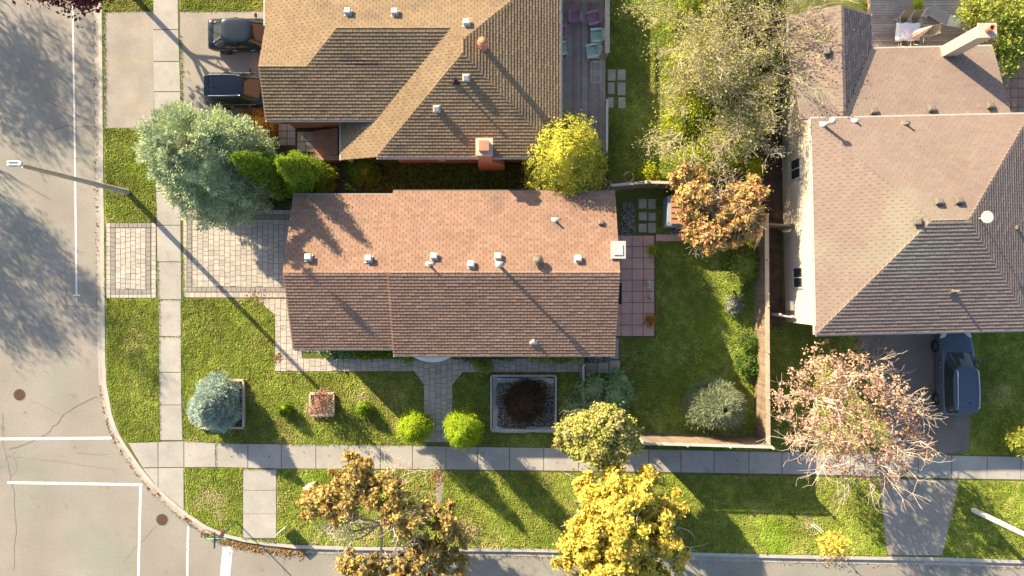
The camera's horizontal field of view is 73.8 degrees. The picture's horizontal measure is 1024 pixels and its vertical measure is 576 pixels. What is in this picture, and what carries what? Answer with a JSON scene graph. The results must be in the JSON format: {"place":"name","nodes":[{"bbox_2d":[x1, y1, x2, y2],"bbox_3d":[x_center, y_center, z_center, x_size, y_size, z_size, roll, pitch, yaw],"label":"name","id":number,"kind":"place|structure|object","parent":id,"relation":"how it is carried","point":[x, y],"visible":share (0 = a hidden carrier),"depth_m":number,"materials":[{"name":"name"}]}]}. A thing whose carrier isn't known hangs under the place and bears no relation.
{"place":"outdoors","nodes":[
{"label":"outdoors","id":0,"kind":"place"},
{"bbox_2d":[104,11,153,127],"bbox_3d":[-21.886,-12.466,38.998,2.864,0.020,6.682,0,90,0],"label":"driveway apron","id":1,"kind":"object","parent":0,"point":[129,64],"visible":0.86,"depth_m":38.99,"materials":[{"name":"concrete"}]},
{"bbox_2d":[180,11,283,124],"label":"driveway","id":2,"kind":"structure","parent":0,"point":[200,60],"depth_m":38.99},
{"bbox_2d":[204,68,263,109],"bbox_3d":[-14.992,-11.079,38.106,4.345,1.764,2.260,0,90,0],"label":"suv","id":3,"kind":"object","parent":2,"relation":"on","point":[227,90],"visible":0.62,"depth_m":37.43,"materials":[{"name":"black metal"}]},
{"bbox_2d":[208,13,264,54],"bbox_3d":[-14.879,-14.216,38.272,4.345,1.433,2.180,0,90,0],"label":"sedan","id":4,"kind":"object","parent":2,"relation":"on","point":[228,36],"visible":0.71,"depth_m":37.77,"materials":[{"name":"metal"}]},
{"bbox_2d":[183,209,290,298],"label":"paver driveway","id":5,"kind":"structure","parent":0,"point":[260,244],"depth_m":38.98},
{"bbox_2d":[242,468,276,540],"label":"kerbside path","id":6,"kind":"structure","parent":0,"point":[259,503],"depth_m":38.98,"materials":[{"name":"concrete"}]},
{"bbox_2d":[277,122,314,151],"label":"entry path","id":7,"kind":"structure","parent":0,"point":[286,130],"depth_m":38.97,"materials":[{"name":"concrete"}]},
{"bbox_2d":[255,299,583,441],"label":"paver walkway","id":8,"kind":"structure","parent":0,"point":[440,377],"depth_m":38.98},
{"bbox_2d":[472,358,494,376],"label":"shrub","id":9,"kind":"object","parent":8,"relation":"on","point":[482,366],"visible":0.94,"depth_m":38.51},
{"bbox_2d":[0,0,1023,575],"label":"road","id":10,"kind":"structure","parent":0,"point":[76,498],"depth_m":39.12,"materials":[{"name":"concrete"}]},
{"bbox_2d":[13,388,25,400],"bbox_3d":[-28.250,6.125,39.127,0.740,0.036,0.740,0,90,0],"label":"manhole cover","id":11,"kind":"object","parent":10,"relation":"on","point":[19,394],"visible":1,"depth_m":39.12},
{"bbox_2d":[156,513,168,525],"bbox_3d":[-20.068,13.284,39.127,0.740,0.036,0.740,0,90,0],"label":"manhole cover","id":12,"kind":"object","parent":10,"relation":"on","point":[162,519],"visible":1,"depth_m":39.12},
{"bbox_2d":[94,5,1023,567],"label":"gutter","id":13,"kind":"object","parent":10,"relation":"on","point":[480,553],"visible":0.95,"depth_m":39.11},
{"bbox_2d":[102,0,1023,559],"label":"lawn","id":14,"kind":"structure","parent":0,"point":[640,192],"depth_m":39.00,"materials":[{"name":"plant"}]},
{"bbox_2d":[7,161,129,194],"bbox_3d":[-21.968,-5.463,34.648,1.102,8.705,0.452,21,90,0],"label":"street lamp","id":15,"kind":"object","parent":14,"relation":"on","point":[107,187],"visible":1,"depth_m":34.28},
{"bbox_2d":[12,0,126,27],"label":"crimson maple","id":16,"kind":"object","parent":14,"relation":"on","point":[87,4],"visible":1,"depth_m":34.87,"materials":[{"name":"red plant"}]},
{"bbox_2d":[106,222,156,298],"bbox_3d":[-21.739,-1.580,39.001,2.932,0.064,4.409,0,90,0],"label":"paver apron","id":17,"kind":"object","parent":14,"relation":"on","point":[128,245],"visible":1,"depth_m":38.98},
{"bbox_2d":[129,99,281,232],"bbox_3d":[-15.877,-6.351,34.583,7.298,9.138,7.000,0,90,0],"label":"spruce tree","id":18,"kind":"object","parent":14,"relation":"on","point":[186,149],"visible":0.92,"depth_m":33.72,"materials":[{"name":"green plant"}]},
{"bbox_2d":[205,521,236,548],"bbox_3d":[-15.750,13.352,37.510,0.848,2.980,0.684,-39,90,0],"label":"street name sign","id":19,"kind":"object","parent":14,"relation":"on","point":[222,533],"visible":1,"depth_m":36.32,"materials":[{"name":"metal"}]},
{"bbox_2d":[198,379,244,428],"bbox_3d":[-16.534,6.614,38.889,2.577,0.223,2.804,0,90,0],"label":"planter box","id":20,"kind":"object","parent":14,"relation":"on","point":[243,406],"visible":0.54,"depth_m":38.78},
{"bbox_2d":[202,381,241,425],"bbox_3d":[-16.523,6.625,39.000,2.409,0.020,2.636,0,90,0],"label":"gravel bed","id":21,"kind":"object","parent":14,"relation":"on","point":[240,421],"visible":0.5,"depth_m":38.99,"materials":[{"name":"gravel"}]},
{"bbox_2d":[185,370,243,434],"bbox_3d":[-16.640,6.381,37.606,3.394,2.807,3.687,0,90,0],"label":"spruce tree","id":22,"kind":"object","parent":21,"relation":"on","point":[212,405],"visible":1,"depth_m":37.67,"materials":[{"name":"green plant"}]},
{"bbox_2d":[275,400,293,417],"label":"globe cedar","id":23,"kind":"object","parent":14,"relation":"on","point":[283,410],"visible":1,"depth_m":38.45,"materials":[{"name":"green plant"}]},
{"bbox_2d":[309,392,334,416],"bbox_3d":[-10.830,6.636,38.889,1.431,0.223,1.340,0,90,0],"label":"planter box","id":24,"kind":"object","parent":14,"relation":"on","point":[322,415],"visible":0.8,"depth_m":38.78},
{"bbox_2d":[312,395,332,413],"bbox_3d":[-10.830,6.648,39.000,1.296,0.020,1.227,0,90,0],"label":"gravel bed","id":25,"kind":"object","parent":14,"relation":"on","point":[325,405],"visible":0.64,"depth_m":38.99,"materials":[{"name":"stone"}]},
{"bbox_2d":[304,384,336,423],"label":"rose shrub","id":26,"kind":"object","parent":25,"relation":"on","point":[317,407],"visible":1,"depth_m":38.02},
{"bbox_2d":[317,351,356,361],"bbox_3d":[-9.770,3.613,38.620,2.682,0.796,1.257,0,90,0],"label":"hosta bed","id":27,"kind":"object","parent":14,"relation":"on","point":[329,355],"visible":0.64,"depth_m":38.53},
{"bbox_2d":[354,399,373,417],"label":"globe cedar","id":28,"kind":"object","parent":14,"relation":"on","point":[364,408],"visible":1,"depth_m":38.45,"materials":[{"name":"green plant"}]},
{"bbox_2d":[350,351,398,361],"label":"hedge","id":29,"kind":"object","parent":14,"relation":"on","point":[367,355],"visible":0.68,"depth_m":38.33,"materials":[{"name":"green plant"}]},
{"bbox_2d":[295,441,471,575],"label":"maple tree","id":30,"kind":"object","parent":14,"relation":"on","point":[362,480],"visible":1,"depth_m":34.70,"materials":[{"name":"plant"}]},
{"bbox_2d":[258,0,561,170],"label":"hip roof house","id":31,"kind":"structure","parent":14,"relation":"on","point":[479,82],"depth_m":34.78,"materials":[{"name":"red brick"}]},
{"bbox_2d":[396,407,435,444],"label":"globe cedar","id":32,"kind":"object","parent":14,"relation":"on","point":[414,425],"visible":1,"depth_m":36.91,"materials":[{"name":"green plant"}]},
{"bbox_2d":[253,131,607,209],"bbox_3d":[-5.523,-6.693,39.002,22.046,0.020,4.545,0,90,0],"label":"planting bed","id":33,"kind":"object","parent":14,"relation":"on","point":[340,183],"visible":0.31,"depth_m":38.99,"materials":[{"name":"soil"}]},
{"bbox_2d":[236,106,279,142],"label":"shrub","id":34,"kind":"object","parent":33,"relation":"on","point":[258,117],"visible":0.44,"depth_m":38.02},
{"bbox_2d":[226,146,292,201],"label":"cedar tree","id":35,"kind":"object","parent":33,"relation":"on","point":[257,168],"visible":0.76,"depth_m":34.30,"materials":[{"name":"green plant"}]},
{"bbox_2d":[272,149,336,193],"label":"cedar tree","id":36,"kind":"object","parent":33,"relation":"on","point":[302,173],"visible":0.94,"depth_m":35.23,"materials":[{"name":"green plant"}]},
{"bbox_2d":[311,128,341,162],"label":"entry steps","id":37,"kind":"structure","parent":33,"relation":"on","point":[326,144],"depth_m":38.49,"materials":[{"name":"concrete"}]},
{"bbox_2d":[343,158,382,187],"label":"shrub","id":38,"kind":"object","parent":33,"relation":"on","point":[359,170],"visible":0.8,"depth_m":38.11,"materials":[{"name":"green plant"}]},
{"bbox_2d":[260,163,610,382],"bbox_3d":[-2.672,-3.081,38.761,24.914,0.529,10.431,31,90,0],"label":"ground cover","id":39,"kind":"object","parent":33,"relation":"on","point":[402,167],"visible":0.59,"depth_m":38.78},
{"bbox_2d":[521,107,610,199],"bbox_3d":[2.971,-6.936,36.144,5.110,5.777,5.945,0,90,0],"label":"golden cypress","id":40,"kind":"object","parent":33,"relation":"on","point":[556,165],"visible":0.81,"depth_m":34.91,"materials":[{"name":"yellow plant"}]},
{"bbox_2d":[434,471,443,504],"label":"dirt path","id":41,"kind":"structure","parent":14,"relation":"on","point":[439,487],"depth_m":38.99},
{"bbox_2d":[204,202,683,428],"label":"gravel","id":42,"kind":"structure","parent":14,"relation":"on","point":[607,361],"depth_m":38.96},
{"bbox_2d":[283,190,625,361],"bbox_3d":[-2.860,-0.566,35.895,17.039,6.210,9.106,0,90,0],"label":"brick bungalow","id":43,"kind":"object","parent":14,"relation":"on","point":[432,275],"visible":1,"depth_m":34.62,"materials":[{"name":"brown brick"}]},
{"bbox_2d":[443,405,484,453],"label":"globe cedar","id":44,"kind":"object","parent":14,"relation":"on","point":[463,428],"visible":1,"depth_m":36.32,"materials":[{"name":"green plant"}]},
{"bbox_2d":[455,357,516,363],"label":"hedge","id":45,"kind":"object","parent":14,"relation":"on","point":[473,358],"visible":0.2,"depth_m":38.46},
{"bbox_2d":[188,297,822,546],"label":"dry grass","id":46,"kind":"structure","parent":14,"relation":"on","point":[471,531],"depth_m":38.99,"materials":[{"name":"plant"}]},
{"bbox_2d":[490,374,556,432],"bbox_3d":[0.659,6.578,38.815,3.781,0.370,3.278,0,90,0],"label":"planter box","id":47,"kind":"object","parent":14,"relation":"on","point":[495,427],"visible":0.95,"depth_m":38.71,"materials":[{"name":"concrete"}]},
{"bbox_2d":[492,375,556,427],"bbox_3d":[0.682,6.557,39.000,3.727,0.020,3.182,0,90,0],"label":"gravel bed","id":48,"kind":"object","parent":14,"relation":"on","point":[538,420],"visible":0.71,"depth_m":38.99,"materials":[{"name":"stone"}]},
{"bbox_2d":[500,377,552,427],"bbox_3d":[0.763,6.396,38.181,3.085,1.262,2.932,0,90,0],"label":"barberry","id":49,"kind":"object","parent":48,"relation":"on","point":[524,404],"visible":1,"depth_m":38.06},
{"bbox_2d":[101,12,959,543],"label":"weeds","id":50,"kind":"object","parent":14,"relation":"on","point":[183,432],"visible":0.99,"depth_m":38.97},
{"bbox_2d":[523,357,583,366],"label":"hedge","id":51,"kind":"object","parent":14,"relation":"on","point":[561,360],"visible":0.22,"depth_m":38.27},
{"bbox_2d":[92,14,1019,569],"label":"fallen leaves","id":52,"kind":"object","parent":14,"relation":"on","point":[286,552],"visible":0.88,"depth_m":38.95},
{"bbox_2d":[98,1,1023,563],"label":"kerb","id":53,"kind":"structure","parent":14,"relation":"on","point":[148,479],"depth_m":38.99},
{"bbox_2d":[562,0,604,154],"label":"wooden deck","id":54,"kind":"structure","parent":14,"relation":"on","point":[583,94],"depth_m":38.45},
{"bbox_2d":[568,4,582,24],"bbox_3d":[3.532,-15.243,38.026,0.800,0.883,0.864,-2,90,0],"label":"garden armchair","id":55,"kind":"object","parent":54,"relation":"on","point":[576,18],"visible":1,"depth_m":37.97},
{"bbox_2d":[585,43,602,60],"bbox_3d":[4.559,-13.211,38.026,0.864,0.883,0.800,-10,90,0],"label":"garden armchair","id":56,"kind":"object","parent":54,"relation":"on","point":[591,53],"visible":1,"depth_m":37.99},
{"bbox_2d":[586,9,603,27],"bbox_3d":[4.625,-15.059,38.026,0.864,0.883,0.800,-12,90,0],"label":"garden armchair","id":57,"kind":"object","parent":54,"relation":"on","point":[590,17],"visible":1,"depth_m":37.98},
{"bbox_2d":[590,28,604,43],"bbox_3d":[4.805,-14.068,38.026,0.864,0.883,0.800,-4,90,0],"label":"garden armchair","id":58,"kind":"object","parent":54,"relation":"on","point":[594,34],"visible":0.99,"depth_m":38.06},
{"bbox_2d":[604,99,607,156],"bbox_3d":[5.261,-8.966,38.375,0.120,1.290,3.045,0,90,0],"label":"deck railing","id":59,"kind":"object","parent":54,"relation":"attached to","point":[606,126],"visible":0.94,"depth_m":37.73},
{"bbox_2d":[604,0,609,59],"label":"deck railing","id":60,"kind":"object","parent":54,"relation":"on","point":[607,27],"visible":0.94,"depth_m":37.53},
{"bbox_2d":[559,363,635,416],"bbox_3d":[4.829,6.138,37.888,4.328,2.224,3.412,-38,90,0],"label":"lilac shrub","id":61,"kind":"object","parent":14,"relation":"on","point":[616,387],"visible":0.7,"depth_m":37.44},
{"bbox_2d":[551,384,648,472],"bbox_3d":[4.456,7.809,36.335,4.434,5.330,4.601,-44,90,0],"label":"garden tree","id":62,"kind":"object","parent":14,"relation":"on","point":[594,436],"visible":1,"depth_m":34.53,"materials":[{"name":"yellow plant"}]},
{"bbox_2d":[584,337,620,373],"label":"flagstone path","id":63,"kind":"structure","parent":14,"relation":"on","point":[603,367],"depth_m":38.97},
{"bbox_2d":[605,180,648,190],"bbox_3d":[6.374,-5.685,38.000,2.086,2.000,0.170,-5,90,0],"label":"wooden fence","id":64,"kind":"object","parent":14,"relation":"on","point":[624,186],"visible":0.94,"depth_m":37.51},
{"bbox_2d":[621,202,634,234],"bbox_3d":[6.625,-3.966,39.000,0.795,0.020,1.909,0,90,0],"label":"gravel bed","id":65,"kind":"object","parent":14,"relation":"on","point":[624,223],"visible":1,"depth_m":38.99,"materials":[{"name":"gravel"}]},
{"bbox_2d":[550,462,709,575],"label":"maple tree","id":66,"kind":"object","parent":14,"relation":"on","point":[626,547],"visible":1,"depth_m":33.80,"materials":[{"name":"plant"}]},
{"bbox_2d":[638,198,655,233],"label":"stepping stones","id":67,"kind":"object","parent":14,"relation":"on","point":[646,215],"visible":1,"depth_m":38.97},
{"bbox_2d":[632,160,661,186],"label":"shrub","id":68,"kind":"object","parent":14,"relation":"on","point":[647,172],"visible":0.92,"depth_m":38.49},
{"bbox_2d":[643,180,685,188],"bbox_3d":[8.398,-5.754,38.000,2.123,2.000,0.170,1,90,0],"label":"wooden fence","id":69,"kind":"object","parent":14,"relation":"on","point":[658,184],"visible":0.67,"depth_m":37.78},
{"bbox_2d":[656,235,696,240],"bbox_3d":[9.386,-2.852,38.998,2.318,0.020,0.409,0,90,0],"label":"brick edging","id":70,"kind":"object","parent":14,"relation":"on","point":[668,237],"visible":0.64,"depth_m":38.99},
{"bbox_2d":[662,196,709,228],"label":"garden shed","id":71,"kind":"structure","parent":14,"relation":"on","point":[669,216],"depth_m":37.64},
{"bbox_2d":[659,0,742,45],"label":"leafy bush","id":72,"kind":"object","parent":14,"relation":"on","point":[684,6],"visible":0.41,"depth_m":37.09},
{"bbox_2d":[638,433,774,449],"bbox_3d":[10.522,8.424,37.675,6.967,2.650,0.170,2,90,0],"label":"wooden fence","id":73,"kind":"object","parent":14,"relation":"on","point":[702,440],"visible":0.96,"depth_m":37.28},
{"bbox_2d":[678,375,747,431],"bbox_3d":[11.173,6.465,37.279,3.795,3.441,3.347,0,90,0],"label":"willow shrub","id":74,"kind":"object","parent":14,"relation":"on","point":[715,403],"visible":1,"depth_m":36.82,"materials":[{"name":"green plant"}]},
{"bbox_2d":[667,151,771,261],"bbox_3d":[11.101,-4.440,36.655,5.289,4.690,5.483,-16,90,0],"label":"autumn tree","id":75,"kind":"object","parent":14,"relation":"on","point":[728,224],"visible":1,"depth_m":35.59,"materials":[{"name":"plant"}]},
{"bbox_2d":[683,0,784,179],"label":"tree bed","id":76,"kind":"object","parent":14,"relation":"on","point":[776,165],"visible":0.08,"depth_m":38.99,"materials":[{"name":"soil"}]},
{"bbox_2d":[649,83,733,145],"bbox_3d":[10.235,-9.690,37.659,4.675,2.728,3.278,-41,90,0],"label":"leafy bush","id":77,"kind":"object","parent":76,"relation":"on","point":[687,127],"visible":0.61,"depth_m":37.31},
{"bbox_2d":[665,27,735,86],"bbox_3d":[10.444,-13.089,37.657,4.044,2.722,3.559,0,90,0],"label":"leafy bush","id":78,"kind":"object","parent":76,"relation":"on","point":[678,58],"visible":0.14,"depth_m":37.50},
{"bbox_2d":[631,45,776,195],"bbox_3d":[10.087,-8.826,36.384,7.258,5.231,8.032,0,90,0],"label":"bare tree","id":79,"kind":"object","parent":76,"relation":"on","point":[657,142],"visible":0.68,"depth_m":36.10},
{"bbox_2d":[617,0,792,101],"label":"bare tree","id":80,"kind":"object","parent":76,"relation":"on","point":[715,16],"visible":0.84,"depth_m":35.08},
{"bbox_2d":[665,55,749,116],"bbox_3d":[10.999,-11.075,37.558,3.973,2.891,4.281,26,90,0],"label":"leafy bush","id":81,"kind":"object","parent":76,"relation":"on","point":[722,103],"visible":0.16,"depth_m":37.21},
{"bbox_2d":[664,121,755,184],"bbox_3d":[11.132,-7.663,37.650,4.770,2.700,3.759,-44,90,0],"label":"leafy bush","id":82,"kind":"object","parent":76,"relation":"on","point":[734,164],"visible":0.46,"depth_m":37.26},
{"bbox_2d":[686,0,753,28],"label":"leafy bush","id":83,"kind":"object","parent":76,"relation":"on","point":[699,8],"visible":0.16,"depth_m":37.19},
{"bbox_2d":[693,97,779,160],"bbox_3d":[12.283,-8.808,37.647,4.585,2.706,3.711,0,90,0],"label":"leafy bush","id":84,"kind":"object","parent":76,"relation":"on","point":[745,150],"visible":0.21,"depth_m":37.09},
{"bbox_2d":[714,71,779,121],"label":"leafy bush","id":85,"kind":"object","parent":76,"relation":"on","point":[752,96],"visible":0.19,"depth_m":37.34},
{"bbox_2d":[688,50,808,175],"bbox_3d":[12.898,-9.216,36.356,7.489,5.287,6.968,0,90,0],"label":"bare tree","id":86,"kind":"object","parent":76,"relation":"on","point":[763,129],"visible":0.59,"depth_m":35.95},
{"bbox_2d":[736,150,767,178],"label":"shrub","id":87,"kind":"object","parent":76,"relation":"on","point":[754,166],"visible":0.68,"depth_m":38.20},
{"bbox_2d":[669,0,841,157],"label":"bare tree","id":88,"kind":"object","parent":76,"relation":"on","point":[710,62],"visible":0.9,"depth_m":34.61,"materials":[{"name":"plant"}]},
{"bbox_2d":[727,0,788,34],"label":"leafy bush","id":89,"kind":"object","parent":76,"relation":"on","point":[779,2],"visible":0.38,"depth_m":37.28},
{"bbox_2d":[667,0,857,97],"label":"bare tree","id":90,"kind":"object","parent":76,"relation":"on","point":[792,7],"visible":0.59,"depth_m":35.75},
{"bbox_2d":[739,39,790,90],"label":"leafy bush","id":91,"kind":"object","parent":76,"relation":"on","point":[767,68],"visible":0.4,"depth_m":37.45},
{"bbox_2d":[723,292,747,317],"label":"shrub","id":92,"kind":"object","parent":14,"relation":"on","point":[734,305],"visible":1,"depth_m":38.53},
{"bbox_2d":[723,247,763,284],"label":"shrub","id":93,"kind":"object","parent":14,"relation":"on","point":[745,264],"visible":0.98,"depth_m":38.11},
{"bbox_2d":[726,349,761,379],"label":"shrub","id":94,"kind":"object","parent":14,"relation":"on","point":[747,365],"visible":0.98,"depth_m":38.37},
{"bbox_2d":[735,328,764,355],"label":"shrub","id":95,"kind":"object","parent":14,"relation":"on","point":[750,343],"visible":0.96,"depth_m":38.39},
{"bbox_2d":[753,213,770,444],"bbox_3d":[13.886,2.239,37.990,0.220,2.020,12.600,0,90,0],"label":"wooden fence","id":96,"kind":"object","parent":14,"relation":"on","point":[761,418],"visible":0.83,"depth_m":37.61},
{"bbox_2d":[759,171,781,329],"bbox_3d":[14.750,-2.148,39.002,1.409,0.020,9.091,0,90,0],"label":"side bed","id":97,"kind":"object","parent":14,"relation":"on","point":[773,201],"visible":0.71,"depth_m":38.99,"materials":[{"name":"soil"}]},
{"bbox_2d":[811,524,856,560],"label":"yellow sapling","id":98,"kind":"object","parent":14,"relation":"on","point":[834,543],"visible":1,"depth_m":36.46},
{"bbox_2d":[756,339,954,515],"bbox_3d":[17.073,7.221,35.569,10.177,6.863,9.269,0,90,0],"label":"flowering tree","id":99,"kind":"object","parent":14,"relation":"on","point":[836,374],"visible":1,"depth_m":34.76,"materials":[{"name":"plant"}]},
{"bbox_2d":[781,5,1023,335],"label":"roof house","id":100,"kind":"structure","parent":14,"relation":"on","point":[903,188],"depth_m":34.00,"materials":[{"name":"brown tile"}]},
{"bbox_2d":[790,156,800,181],"bbox_3d":[15.424,-6.473,37.100,0.070,1.280,1.200,-1,90,0],"label":"window","id":101,"kind":"structure","parent":100,"relation":"in","point":[795,164],"depth_m":37.09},
{"bbox_2d":[792,266,803,288],"bbox_3d":[15.553,-0.566,37.100,0.070,1.280,1.200,-1,90,0],"label":"window","id":102,"kind":"structure","parent":100,"relation":"in","point":[797,272],"depth_m":37.03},
{"bbox_2d":[868,0,968,46],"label":"wooden deck","id":103,"kind":"structure","parent":14,"relation":"on","point":[885,13],"depth_m":38.55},
{"bbox_2d":[893,10,913,31],"bbox_3d":[21.851,-14.883,38.051,0.576,1.014,0.800,2,90,0],"label":"sling chair","id":104,"kind":"object","parent":103,"relation":"on","point":[904,16],"visible":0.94,"depth_m":37.93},
{"bbox_2d":[908,10,924,25],"bbox_3d":[22.491,-14.927,38.051,0.576,1.014,0.800,0,90,0],"label":"sling chair","id":105,"kind":"object","parent":103,"relation":"on","point":[915,16],"visible":0.78,"depth_m":37.92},
{"bbox_2d":[920,23,941,39],"bbox_3d":[23.242,-14.329,38.051,0.800,1.014,0.576,2,90,0],"label":"sling chair","id":106,"kind":"object","parent":103,"relation":"on","point":[933,30],"visible":0.72,"depth_m":37.93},
{"bbox_2d":[925,3,960,26],"bbox_3d":[24.166,-15.206,38.233,1.924,0.634,0.764,31,90,0],"label":"sun lounger","id":107,"kind":"object","parent":103,"relation":"on","point":[938,14],"visible":0.9,"depth_m":38.17,"materials":[{"name":"fabric"}]},
{"bbox_3d":[22.035,-14.238,38.190,1.150,0.720,0.860,0,90,0],"label":"garden table","id":108,"kind":"object","parent":103,"relation":"on","visible":0},
{"bbox_2d":[895,22,919,40],"bbox_3d":[22.035,-14.238,37.898,1.405,0.182,1.055,0,90,0],"label":"tablecloth","id":109,"kind":"object","parent":108,"relation":"on","point":[904,31],"visible":0.89,"depth_m":37.82,"materials":[{"name":"fabric"}]},
{"bbox_2d":[950,0,1023,86],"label":"lilac tree","id":110,"kind":"object","parent":14,"relation":"on","point":[977,11],"visible":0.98,"depth_m":36.10,"materials":[{"name":"green plant"}]},
{"bbox_2d":[971,507,1023,536],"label":"street lamp","id":111,"kind":"object","parent":14,"relation":"on","point":[996,521],"visible":1,"depth_m":36.96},
{"bbox_2d":[996,56,1023,112],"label":"brick terrace","id":112,"kind":"structure","parent":14,"relation":"on","point":[1014,90],"depth_m":38.97,"materials":[{"name":"brick"}]},
{"bbox_2d":[999,419,1023,459],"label":"shrub","id":113,"kind":"object","parent":14,"relation":"on","point":[1012,435],"visible":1,"depth_m":37.75,"materials":[{"name":"plant"}]},
{"bbox_2d":[128,0,1023,509],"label":"sidewalk","id":114,"kind":"structure","parent":0,"point":[168,458],"depth_m":38.98,"materials":[{"name":"concrete"}]},
{"bbox_2d":[616,235,654,336],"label":"patio","id":115,"kind":"structure","parent":0,"point":[637,269],"depth_m":38.97,"materials":[{"name":"tile"}]},
{"bbox_2d":[857,333,971,452],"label":"driveway","id":116,"kind":"structure","parent":0,"point":[950,434],"depth_m":38.99,"materials":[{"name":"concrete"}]},
{"bbox_2d":[931,333,981,414],"bbox_3d":[24.909,4.754,38.086,2.300,1.804,4.745,-1,90,0],"label":"suv","id":117,"kind":"object","parent":116,"relation":"on","point":[957,385],"visible":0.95,"depth_m":37.76,"materials":[{"name":"blue metal"}]},
{"bbox_2d":[879,479,959,554],"bbox_3d":[23.296,13.102,38.998,4.591,0.020,4.364,0,90,0],"label":"driveway apron","id":118,"kind":"object","parent":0,"point":[906,526],"visible":1,"depth_m":38.99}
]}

